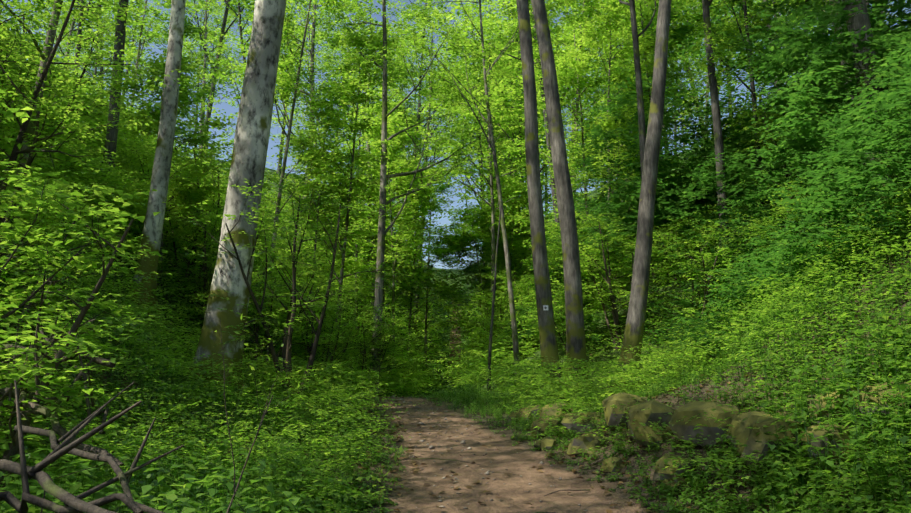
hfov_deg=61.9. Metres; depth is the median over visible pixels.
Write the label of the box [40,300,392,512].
bare shrub twigs
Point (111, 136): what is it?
tree
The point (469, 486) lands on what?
dead leaf
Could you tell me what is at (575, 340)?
tree
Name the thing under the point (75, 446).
fallen dead branches
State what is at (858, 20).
tree
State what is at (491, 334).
snag tree
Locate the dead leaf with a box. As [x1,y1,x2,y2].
[0,244,910,512]
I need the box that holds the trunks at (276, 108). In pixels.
[0,0,895,372]
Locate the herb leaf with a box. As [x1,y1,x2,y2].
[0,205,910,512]
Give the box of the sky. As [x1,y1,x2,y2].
[1,0,910,268]
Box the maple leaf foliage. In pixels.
[481,0,910,361]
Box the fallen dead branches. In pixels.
[0,312,183,512]
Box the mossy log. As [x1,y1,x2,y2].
[807,379,910,432]
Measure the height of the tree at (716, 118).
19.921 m
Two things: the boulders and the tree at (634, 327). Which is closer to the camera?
the boulders
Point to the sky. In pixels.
(228, 108)
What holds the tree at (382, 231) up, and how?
on the terrain ground
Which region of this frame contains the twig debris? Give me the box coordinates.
[3,254,861,512]
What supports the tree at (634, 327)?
on the terrain ground
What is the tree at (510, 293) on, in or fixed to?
on the terrain ground
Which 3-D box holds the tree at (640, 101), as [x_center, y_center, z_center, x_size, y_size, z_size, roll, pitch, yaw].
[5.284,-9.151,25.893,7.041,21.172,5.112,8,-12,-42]
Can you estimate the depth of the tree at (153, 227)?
17.44 m
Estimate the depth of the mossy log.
6.18 m
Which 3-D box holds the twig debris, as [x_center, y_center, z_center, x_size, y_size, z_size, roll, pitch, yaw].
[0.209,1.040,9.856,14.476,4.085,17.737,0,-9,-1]
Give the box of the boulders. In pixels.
[507,392,877,486]
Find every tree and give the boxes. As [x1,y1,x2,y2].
[100,0,127,184]
[128,0,185,321]
[183,0,286,395]
[333,0,493,395]
[368,0,558,389]
[486,206,501,393]
[516,0,565,397]
[531,0,590,391]
[561,0,657,287]
[608,0,670,392]
[702,0,731,255]
[842,0,899,230]
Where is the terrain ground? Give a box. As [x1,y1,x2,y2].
[0,138,910,512]
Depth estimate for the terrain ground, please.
8.46 m
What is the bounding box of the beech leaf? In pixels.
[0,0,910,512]
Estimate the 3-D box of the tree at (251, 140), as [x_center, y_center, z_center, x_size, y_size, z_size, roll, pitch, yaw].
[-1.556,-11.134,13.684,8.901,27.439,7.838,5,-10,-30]
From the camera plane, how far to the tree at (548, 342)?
17.10 m

